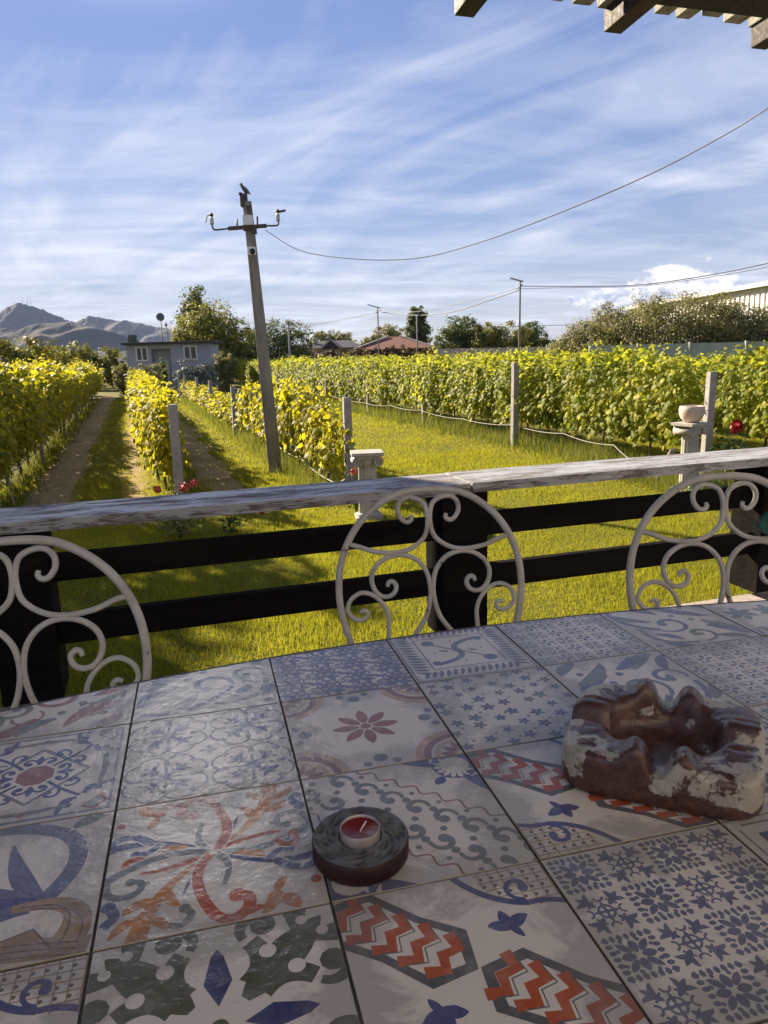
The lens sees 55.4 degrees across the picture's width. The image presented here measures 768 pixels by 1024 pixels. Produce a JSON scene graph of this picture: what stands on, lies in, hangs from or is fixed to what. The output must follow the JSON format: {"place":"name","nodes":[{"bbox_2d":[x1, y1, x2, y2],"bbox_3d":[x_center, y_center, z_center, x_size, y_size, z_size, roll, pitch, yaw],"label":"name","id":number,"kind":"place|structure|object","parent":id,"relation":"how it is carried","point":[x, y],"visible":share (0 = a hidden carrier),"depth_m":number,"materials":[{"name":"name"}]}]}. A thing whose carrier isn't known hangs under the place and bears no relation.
{"place":"outdoors","nodes":[
{"label":"outdoors","id":0,"kind":"place"},
{"bbox_2d":[0,303,82,330],"bbox_3d":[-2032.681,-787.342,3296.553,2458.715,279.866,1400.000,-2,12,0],"label":"hills","id":1,"kind":"structure","parent":0,"point":[17,316],"depth_m":3262.08,"materials":[{"name":"grey stone"}]},
{"bbox_2d":[19,396,117,506],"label":"dirt track","id":2,"kind":"structure","parent":0,"point":[64,470],"depth_m":14.85,"materials":[{"name":"soil"}]},
{"bbox_2d":[0,321,138,363],"bbox_3d":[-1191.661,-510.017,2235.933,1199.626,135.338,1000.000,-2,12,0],"label":"hills","id":3,"kind":"structure","parent":0,"point":[65,333],"depth_m":2131.49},
{"bbox_2d":[75,316,172,341],"bbox_3d":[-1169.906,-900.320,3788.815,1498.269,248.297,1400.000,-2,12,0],"label":"hills","id":4,"kind":"structure","parent":0,"point":[144,332],"depth_m":3659.60,"materials":[{"name":"stone"}]},
{"bbox_2d":[115,398,151,527],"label":"dirt track","id":5,"kind":"structure","parent":0,"point":[136,470],"depth_m":13.64,"materials":[{"name":"soil"}]},
{"bbox_2d":[121,335,222,391],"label":"house","id":6,"kind":"structure","parent":0,"point":[171,353],"depth_m":48.98,"materials":[{"name":"grey paint"}]},
{"bbox_2d":[179,418,244,490],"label":"dirt track","id":7,"kind":"structure","parent":0,"point":[205,458],"depth_m":14.49,"materials":[{"name":"soil"}]},
{"bbox_2d":[307,337,360,356],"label":"house","id":8,"kind":"structure","parent":0,"point":[328,345],"depth_m":89.82,"materials":[{"name":"tile"}]},
{"bbox_2d":[0,365,767,706],"bbox_3d":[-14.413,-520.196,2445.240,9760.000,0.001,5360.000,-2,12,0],"label":"lawn","id":9,"kind":"structure","parent":0,"point":[530,603],"depth_m":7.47,"materials":[{"name":"green plant"}]},
{"bbox_2d":[0,378,23,469],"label":"grapevine","id":10,"kind":"object","parent":9,"relation":"on","point":[17,457],"visible":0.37,"depth_m":11.17,"materials":[{"name":"green plant"}]},
{"bbox_2d":[0,366,40,487],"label":"grapevine","id":11,"kind":"object","parent":9,"relation":"on","point":[9,443],"visible":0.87,"depth_m":10.13,"materials":[{"name":"green plant"}]},
{"bbox_2d":[0,357,42,486],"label":"grapevine","id":12,"kind":"object","parent":9,"relation":"on","point":[28,437],"visible":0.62,"depth_m":12.12,"materials":[{"name":"green plant"}]},
{"bbox_2d":[0,359,51,475],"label":"grapevine","id":13,"kind":"object","parent":9,"relation":"on","point":[32,390],"visible":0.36,"depth_m":13.58,"materials":[{"name":"green plant"}]},
{"bbox_2d":[0,360,55,466],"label":"grapevine","id":14,"kind":"object","parent":9,"relation":"on","point":[47,415],"visible":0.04,"depth_m":14.79,"materials":[{"name":"green plant"}]},
{"bbox_2d":[0,333,70,365],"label":"bush","id":15,"kind":"object","parent":9,"relation":"on","point":[13,355],"visible":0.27,"depth_m":44.41,"materials":[{"name":"green plant"}]},
{"bbox_2d":[16,358,62,436],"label":"grapevine","id":16,"kind":"object","parent":9,"relation":"on","point":[50,379],"visible":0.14,"depth_m":16.93,"materials":[{"name":"green plant"}]},
{"bbox_2d":[28,373,56,458],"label":"grapevine","id":17,"kind":"object","parent":9,"relation":"on","point":[49,411],"visible":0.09,"depth_m":15.99,"materials":[{"name":"green plant"}]},
{"bbox_2d":[15,353,71,436],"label":"grapevine","id":18,"kind":"object","parent":9,"relation":"on","point":[48,364],"visible":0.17,"depth_m":19.30,"materials":[{"name":"green plant"}]},
{"bbox_2d":[25,361,72,444],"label":"grapevine","id":19,"kind":"object","parent":9,"relation":"on","point":[59,404],"visible":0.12,"depth_m":18.35,"materials":[{"name":"green plant"}]},
{"bbox_2d":[50,362,75,434],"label":"grapevine","id":20,"kind":"object","parent":9,"relation":"on","point":[70,400],"visible":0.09,"depth_m":20.99,"materials":[{"name":"green plant"}]},
{"bbox_2d":[62,341,127,389],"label":"bush","id":21,"kind":"object","parent":9,"relation":"on","point":[85,354],"visible":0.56,"depth_m":56.11,"materials":[{"name":"green plant"}]},
{"bbox_2d":[111,362,135,397],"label":"shrub","id":22,"kind":"object","parent":9,"relation":"on","point":[119,380],"visible":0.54,"depth_m":43.01,"materials":[{"name":"green plant"}]},
{"bbox_2d":[128,384,171,480],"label":"grapevine","id":23,"kind":"object","parent":9,"relation":"on","point":[139,453],"visible":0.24,"depth_m":12.09,"materials":[{"name":"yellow plant"}]},
{"bbox_2d":[138,363,169,384],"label":"shrub","id":24,"kind":"object","parent":9,"relation":"on","point":[156,373],"visible":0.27,"depth_m":42.97,"materials":[{"name":"green plant"}]},
{"bbox_2d":[129,373,181,439],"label":"grapevine","id":25,"kind":"object","parent":9,"relation":"on","point":[144,383],"visible":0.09,"depth_m":14.54,"materials":[{"name":"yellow plant"}]},
{"bbox_2d":[132,381,190,491],"bbox_3d":[-3.471,-1.162,11.483,0.827,1.771,1.995,-6,13,-21],"label":"grapevine","id":26,"kind":"object","parent":9,"relation":"on","point":[161,402],"visible":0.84,"depth_m":10.95,"materials":[{"name":"green plant"}]},
{"bbox_2d":[152,479,197,495],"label":"rose bush","id":27,"kind":"object","parent":9,"relation":"on","point":[184,486],"visible":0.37,"depth_m":9.87,"materials":[{"name":"red plant"}]},
{"bbox_2d":[168,404,185,493],"bbox_3d":[-3.031,-0.762,10.719,0.159,1.620,0.160,-3,12,-8],"label":"vineyard post","id":28,"kind":"object","parent":9,"relation":"on","point":[177,460],"visible":0.8,"depth_m":10.62,"materials":[{"name":"wood"}]},
{"bbox_2d":[157,518,203,537],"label":"rose bush","id":29,"kind":"object","parent":9,"relation":"on","point":[178,527],"visible":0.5,"depth_m":8.49,"materials":[{"name":"green plant"}]},
{"bbox_2d":[170,283,218,336],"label":"broadleaf tree","id":30,"kind":"object","parent":9,"relation":"on","point":[195,295],"visible":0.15,"depth_m":64.85,"materials":[{"name":"green plant"}]},
{"bbox_2d":[172,358,219,388],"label":"shrub","id":31,"kind":"object","parent":9,"relation":"on","point":[201,373],"visible":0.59,"depth_m":41.97,"materials":[{"name":"green plant"}]},
{"bbox_2d":[169,295,255,376],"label":"broadleaf tree","id":32,"kind":"object","parent":9,"relation":"on","point":[234,345],"visible":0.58,"depth_m":57.20,"materials":[{"name":"green plant"}]},
{"bbox_2d":[212,352,238,391],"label":"shrub","id":33,"kind":"object","parent":9,"relation":"on","point":[229,369],"visible":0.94,"depth_m":46.94,"materials":[{"name":"green plant"}]},
{"bbox_2d":[220,512,264,533],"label":"rose bush","id":34,"kind":"object","parent":9,"relation":"on","point":[230,518],"visible":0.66,"depth_m":8.63,"materials":[{"name":"green plant"}]},
{"bbox_2d":[230,376,257,438],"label":"grapevine","id":35,"kind":"object","parent":9,"relation":"on","point":[242,403],"visible":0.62,"depth_m":17.72,"materials":[{"name":"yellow plant"}]},
{"bbox_2d":[205,191,285,473],"bbox_3d":[-2.208,-2.864,12.543,1.325,4.933,0.575,-2,12,0],"label":"utility pole","id":36,"kind":"object","parent":9,"relation":"on","point":[249,227],"visible":0.99,"depth_m":12.45,"materials":[{"name":"concrete"}]},
{"bbox_2d":[265,108,767,259],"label":"overhead cable","id":37,"kind":"object","parent":36,"relation":"attached to","point":[559,212],"visible":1,"depth_m":8.35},
{"bbox_2d":[243,381,261,446],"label":"grapevine","id":38,"kind":"object","parent":9,"relation":"on","point":[247,411],"visible":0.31,"depth_m":17.07,"materials":[{"name":"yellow plant"}]},
{"bbox_2d":[248,382,275,447],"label":"grapevine","id":39,"kind":"object","parent":9,"relation":"on","point":[255,423],"visible":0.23,"depth_m":16.18,"materials":[{"name":"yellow plant"}]},
{"bbox_2d":[259,373,302,459],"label":"grapevine","id":40,"kind":"object","parent":9,"relation":"on","point":[277,393],"visible":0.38,"depth_m":13.69,"materials":[{"name":"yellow plant"}]},
{"bbox_2d":[243,317,319,360],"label":"broadleaf tree","id":41,"kind":"object","parent":9,"relation":"on","point":[277,341],"visible":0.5,"depth_m":80.91,"materials":[{"name":"green plant"}]},
{"bbox_2d":[277,375,321,465],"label":"grapevine","id":42,"kind":"object","parent":9,"relation":"on","point":[282,413],"visible":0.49,"depth_m":13.09,"materials":[{"name":"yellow plant"}]},
{"bbox_2d":[289,381,339,472],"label":"grapevine","id":43,"kind":"object","parent":9,"relation":"on","point":[304,430],"visible":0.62,"depth_m":12.07,"materials":[{"name":"green plant"}]},
{"bbox_2d":[300,359,328,395],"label":"grapevine","id":44,"kind":"object","parent":9,"relation":"on","point":[309,376],"visible":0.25,"depth_m":34.00,"materials":[{"name":"green plant"}]},
{"bbox_2d":[309,353,331,393],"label":"grapevine","id":45,"kind":"object","parent":9,"relation":"on","point":[323,360],"visible":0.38,"depth_m":32.82,"materials":[{"name":"green plant"}]},
{"bbox_2d":[294,394,354,481],"bbox_3d":[-0.870,-1.034,11.177,0.774,1.512,1.953,-5,13,-17],"label":"grapevine","id":46,"kind":"object","parent":9,"relation":"on","point":[321,452],"visible":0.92,"depth_m":10.92,"materials":[{"name":"green plant"}]},
{"bbox_2d":[314,357,345,398],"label":"grapevine","id":47,"kind":"object","parent":9,"relation":"on","point":[324,374],"visible":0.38,"depth_m":31.36,"materials":[{"name":"green plant"}]},
{"bbox_2d":[309,329,356,343],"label":"broadleaf tree","id":48,"kind":"object","parent":9,"relation":"on","point":[339,335],"visible":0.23,"depth_m":106.34,"materials":[{"name":"green plant"}]},
{"bbox_2d":[323,357,353,398],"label":"grapevine","id":49,"kind":"object","parent":9,"relation":"on","point":[340,363],"visible":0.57,"depth_m":30.21,"materials":[{"name":"green plant"}]},
{"bbox_2d":[335,360,357,399],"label":"grapevine","id":50,"kind":"object","parent":9,"relation":"on","point":[345,382],"visible":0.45,"depth_m":29.02,"materials":[{"name":"green plant"}]},
{"bbox_2d":[342,392,354,480],"bbox_3d":[-0.511,-0.861,10.592,0.142,1.730,0.143,-5,12,-14],"label":"vineyard post","id":51,"kind":"object","parent":9,"relation":"on","point":[347,422],"visible":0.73,"depth_m":10.48,"materials":[{"name":"wood"}]},
{"bbox_2d":[341,357,375,401],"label":"grapevine","id":52,"kind":"object","parent":9,"relation":"on","point":[354,385],"visible":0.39,"depth_m":27.72,"materials":[{"name":"green plant"}]},
{"bbox_2d":[350,449,383,520],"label":"plaster pillar","id":53,"kind":"structure","parent":9,"relation":"on","point":[366,462],"depth_m":9.10,"materials":[{"name":"white paint"}]},
{"bbox_2d":[354,353,388,407],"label":"grapevine","id":54,"kind":"object","parent":9,"relation":"on","point":[371,363],"visible":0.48,"depth_m":26.42,"materials":[{"name":"green plant"}]},
{"bbox_2d":[304,344,448,359],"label":"creeper hedge","id":55,"kind":"object","parent":9,"relation":"on","point":[396,351],"visible":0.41,"depth_m":83.80,"materials":[{"name":"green plant"}]},
{"bbox_2d":[358,322,403,344],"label":"broadleaf tree","id":56,"kind":"object","parent":9,"relation":"on","point":[391,331],"visible":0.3,"depth_m":106.49,"materials":[{"name":"green plant"}]},
{"bbox_2d":[0,386,767,521],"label":"tall grass","id":57,"kind":"structure","parent":9,"relation":"on","point":[253,442],"depth_m":15.48,"materials":[{"name":"green plant"}]},
{"bbox_2d":[365,359,403,410],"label":"grapevine","id":58,"kind":"object","parent":9,"relation":"on","point":[378,396],"visible":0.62,"depth_m":25.00,"materials":[{"name":"green plant"}]},
{"bbox_2d":[354,335,433,359],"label":"house","id":59,"kind":"structure","parent":9,"relation":"on","point":[387,341],"depth_m":86.59,"materials":[{"name":"red tile"}]},
{"bbox_2d":[382,355,414,407],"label":"grapevine","id":60,"kind":"object","parent":9,"relation":"on","point":[399,365],"visible":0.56,"depth_m":23.88,"materials":[{"name":"green plant"}]},
{"bbox_2d":[397,361,433,419],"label":"grapevine","id":61,"kind":"object","parent":9,"relation":"on","point":[407,378],"visible":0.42,"depth_m":22.68,"materials":[{"name":"green plant"}]},
{"bbox_2d":[403,305,432,343],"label":"poplar tree","id":62,"kind":"object","parent":9,"relation":"on","point":[410,331],"visible":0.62,"depth_m":91.51,"materials":[{"name":"green plant"}]},
{"bbox_2d":[404,346,453,423],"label":"grapevine","id":63,"kind":"object","parent":9,"relation":"on","point":[422,370],"visible":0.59,"depth_m":20.99,"materials":[{"name":"green plant"}]},
{"bbox_2d":[421,354,483,424],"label":"grapevine","id":64,"kind":"object","parent":9,"relation":"on","point":[444,397],"visible":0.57,"depth_m":19.94,"materials":[{"name":"green plant"}]},
{"bbox_2d":[428,314,489,353],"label":"broadleaf tree","id":65,"kind":"object","parent":9,"relation":"on","point":[453,335],"visible":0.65,"depth_m":76.80,"materials":[{"name":"green plant"}]},
{"bbox_2d":[440,352,497,427],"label":"grapevine","id":66,"kind":"object","parent":9,"relation":"on","point":[473,373],"visible":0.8,"depth_m":18.55,"materials":[{"name":"green plant"}]},
{"bbox_2d":[292,389,669,483],"bbox_3d":[-2.516,-4.836,31.523,0.372,0.475,44.104,-6,13,-18],"label":"irrigation hose","id":67,"kind":"object","parent":9,"relation":"on","point":[498,424],"visible":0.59,"depth_m":15.60,"materials":[{"name":"grey plastic"}]},
{"bbox_2d":[437,346,553,358],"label":"boundary wall","id":68,"kind":"structure","parent":9,"relation":"on","point":[478,350],"depth_m":69.61,"materials":[{"name":"grey concrete"}]},
{"bbox_2d":[463,320,534,347],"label":"broadleaf tree","id":69,"kind":"object","parent":9,"relation":"on","point":[496,338],"visible":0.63,"depth_m":74.95,"materials":[{"name":"green plant"}]},
{"bbox_2d":[474,356,530,432],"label":"grapevine","id":70,"kind":"object","parent":9,"relation":"on","point":[485,387],"visible":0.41,"depth_m":17.59,"materials":[{"name":"green plant"}]},
{"bbox_2d":[510,363,518,446],"bbox_3d":[2.839,-2.221,15.873,0.153,2.000,0.154,-6,13,-18],"label":"vineyard post","id":71,"kind":"object","parent":9,"relation":"on","point":[514,409],"visible":0.79,"depth_m":15.80,"materials":[{"name":"wood"}]},
{"bbox_2d":[491,346,537,388],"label":"grapevine","id":72,"kind":"object","parent":9,"relation":"on","point":[522,353],"visible":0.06,"depth_m":20.80,"materials":[{"name":"green plant"}]},
{"bbox_2d":[510,277,522,352],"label":"utility pole","id":73,"kind":"object","parent":9,"relation":"on","point":[519,333],"visible":0.9,"depth_m":50.24,"materials":[{"name":"concrete"}]},
{"bbox_2d":[523,263,767,286],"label":"overhead cable","id":74,"kind":"object","parent":73,"relation":"attached to","point":[642,284],"visible":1,"depth_m":44.93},
{"bbox_2d":[492,348,564,441],"bbox_3d":[3.180,-2.541,16.171,1.208,2.143,2.254,-6,13,-19],"label":"grapevine","id":75,"kind":"object","parent":9,"relation":"on","point":[527,369],"visible":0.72,"depth_m":15.89,"materials":[{"name":"green plant"}]},
{"bbox_2d":[517,320,556,346],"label":"broadleaf tree","id":76,"kind":"object","parent":9,"relation":"on","point":[536,339],"visible":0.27,"depth_m":76.99,"materials":[{"name":"green plant"}]},
{"bbox_2d":[531,353,604,448],"bbox_3d":[3.822,-2.226,14.925,1.086,2.016,2.012,-6,13,-20],"label":"grapevine","id":77,"kind":"object","parent":9,"relation":"on","point":[552,392],"visible":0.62,"depth_m":14.95,"materials":[{"name":"green plant"}]},
{"bbox_2d":[541,317,609,355],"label":"olive tree","id":78,"kind":"object","parent":9,"relation":"on","point":[566,339],"visible":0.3,"depth_m":48.14,"materials":[{"name":"green plant"}]},
{"bbox_2d":[561,335,652,456],"bbox_3d":[4.120,-2.108,13.610,1.105,2.323,2.065,-6,13,-18],"label":"grapevine","id":79,"kind":"object","parent":9,"relation":"on","point":[595,409],"visible":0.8,"depth_m":13.42,"materials":[{"name":"green plant"}]},
{"bbox_2d":[568,299,676,353],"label":"olive tree","id":80,"kind":"object","parent":9,"relation":"on","point":[612,330],"visible":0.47,"depth_m":45.89,"materials":[{"name":"green plant"}]},
{"bbox_2d":[595,340,669,425],"bbox_3d":[5.570,-2.627,16.083,0.981,2.225,2.003,-6,13,-19],"label":"grapevine","id":81,"kind":"object","parent":9,"relation":"on","point":[649,356],"visible":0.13,"depth_m":15.80,"materials":[{"name":"green plant"}]},
{"bbox_2d":[601,343,704,455],"bbox_3d":[4.557,-1.744,12.302,1.000,2.134,2.192,-5,13,-16],"label":"grapevine","id":82,"kind":"object","parent":9,"relation":"on","point":[638,420],"visible":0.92,"depth_m":12.07,"materials":[{"name":"green plant"}]},
{"bbox_2d":[613,288,743,344],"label":"olive tree","id":83,"kind":"object","parent":9,"relation":"on","point":[675,336],"visible":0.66,"depth_m":43.67,"materials":[{"name":"green plant"}]},
{"bbox_2d":[589,341,767,377],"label":"fence","id":84,"kind":"object","parent":9,"relation":"on","point":[693,349],"visible":0.31,"depth_m":35.98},
{"bbox_2d":[671,421,711,491],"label":"plaster pillar","id":85,"kind":"structure","parent":9,"relation":"on","point":[690,432],"depth_m":10.33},
{"bbox_2d":[679,405,704,422],"bbox_3d":[4.357,-1.385,10.343,0.344,0.232,0.344,-5,13,-17],"label":"stone bowl","id":86,"kind":"object","parent":85,"relation":"on","point":[691,413],"visible":1,"depth_m":10.23,"materials":[{"name":"beige stone"}]},
{"bbox_2d":[648,354,744,438],"bbox_3d":[6.158,-2.153,14.505,1.300,1.917,2.003,-6,13,-19],"label":"grapevine","id":87,"kind":"object","parent":9,"relation":"on","point":[701,380],"visible":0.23,"depth_m":13.94,"materials":[{"name":"green plant"}]},
{"bbox_2d":[699,372,716,474],"bbox_3d":[4.869,-1.166,11.007,0.137,1.860,0.138,-3,12,-10],"label":"vineyard post","id":88,"kind":"object","parent":9,"relation":"on","point":[709,405],"visible":0.48,"depth_m":10.89,"materials":[{"name":"wood"}]},
{"bbox_2d":[676,352,740,413],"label":"grapevine","id":89,"kind":"object","parent":9,"relation":"on","point":[697,361],"visible":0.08,"depth_m":17.00,"materials":[{"name":"green plant"}]},
{"bbox_2d":[677,291,767,342],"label":"olive tree","id":90,"kind":"object","parent":9,"relation":"on","point":[732,334],"visible":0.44,"depth_m":43.55,"materials":[{"name":"green plant"}]},
{"bbox_2d":[707,419,754,481],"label":"rose bush","id":91,"kind":"object","parent":9,"relation":"on","point":[736,426],"visible":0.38,"depth_m":10.66,"materials":[{"name":"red plant"}]},
{"bbox_2d":[715,340,767,446],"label":"grapevine","id":92,"kind":"object","parent":9,"relation":"on","point":[753,415],"visible":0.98,"depth_m":12.92,"materials":[{"name":"green plant"}]},
{"bbox_2d":[729,304,767,341],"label":"olive tree","id":93,"kind":"object","parent":9,"relation":"on","point":[758,329],"visible":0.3,"depth_m":43.26,"materials":[{"name":"green plant"}]},
{"bbox_2d":[0,593,767,710],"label":"terrace floor","id":94,"kind":"structure","parent":0,"point":[750,597],"depth_m":3.60,"materials":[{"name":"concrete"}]},
{"bbox_2d":[0,535,151,708],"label":"garden chair","id":95,"kind":"object","parent":94,"relation":"on","point":[97,664],"visible":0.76,"depth_m":1.29,"materials":[{"name":"white paint"}]},
{"bbox_2d":[0,600,767,1023],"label":"tiled table","id":96,"kind":"object","parent":94,"relation":"on","point":[156,858],"visible":0.91,"depth_m":0.72,"materials":[{"name":"tile"}]},
{"bbox_2d":[312,807,408,886],"bbox_3d":[-0.023,0.321,0.706,0.093,0.021,0.093,-2,12,0],"label":"candle holder","id":97,"kind":"object","parent":96,"relation":"on","point":[383,859],"visible":0.98,"depth_m":0.68,"materials":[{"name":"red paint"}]},
{"bbox_2d":[340,814,379,848],"bbox_3d":[-0.023,0.310,0.704,0.039,0.025,0.039,-2,12,0],"label":"tealight","id":98,"kind":"object","parent":97,"relation":"in","point":[359,831],"visible":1,"depth_m":0.70,"materials":[{"name":"wax"}]},
{"bbox_2d":[561,678,765,820],"bbox_3d":[0.322,0.260,0.843,0.213,0.065,0.198,4,13,23],"label":"ceramic ashtray","id":99,"kind":"object","parent":96,"relation":"on","point":[689,749],"visible":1,"depth_m":0.79,"materials":[{"name":"ceramic"}]},
{"bbox_2d":[0,447,767,706],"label":"wooden railing","id":100,"kind":"object","parent":94,"relation":"on","point":[473,523],"visible":0.72,"depth_m":2.97,"materials":[{"name":"white paint"}]},
{"bbox_2d":[336,485,524,643],"bbox_3d":[0.143,0.440,1.529,0.449,0.926,0.507,-3,12,-8],"label":"garden chair","id":101,"kind":"object","parent":94,"relation":"on","point":[484,588],"visible":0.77,"depth_m":1.66,"materials":[{"name":"white paint"}]},
{"bbox_2d":[626,472,767,609],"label":"garden chair","id":102,"kind":"object","parent":94,"relation":"on","point":[640,531],"visible":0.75,"depth_m":1.62,"materials":[{"name":"white paint"}]},
{"bbox_2d":[0,0,767,356],"label":"sky","id":103,"kind":"structure","parent":0,"point":[383,131],"materials":[{"name":"blue"}]},
{"bbox_2d":[621,281,767,343],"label":"warehouse","id":104,"kind":"structure","parent":0,"point":[755,293],"depth_m":54.41,"materials":[{"name":"white metal"}]},
{"bbox_3d":[-3.870,-0.924,3.591,2.040,4.560,6.100,-5,13,-17],"label":"house wing","id":105,"kind":"object","parent":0,"visible":0},
{"bbox_2d":[454,0,767,49],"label":"pergola roof","id":106,"kind":"structure","parent":105,"relation":"attached to","point":[621,16],"depth_m":2.69,"materials":[{"name":"brown paint"}]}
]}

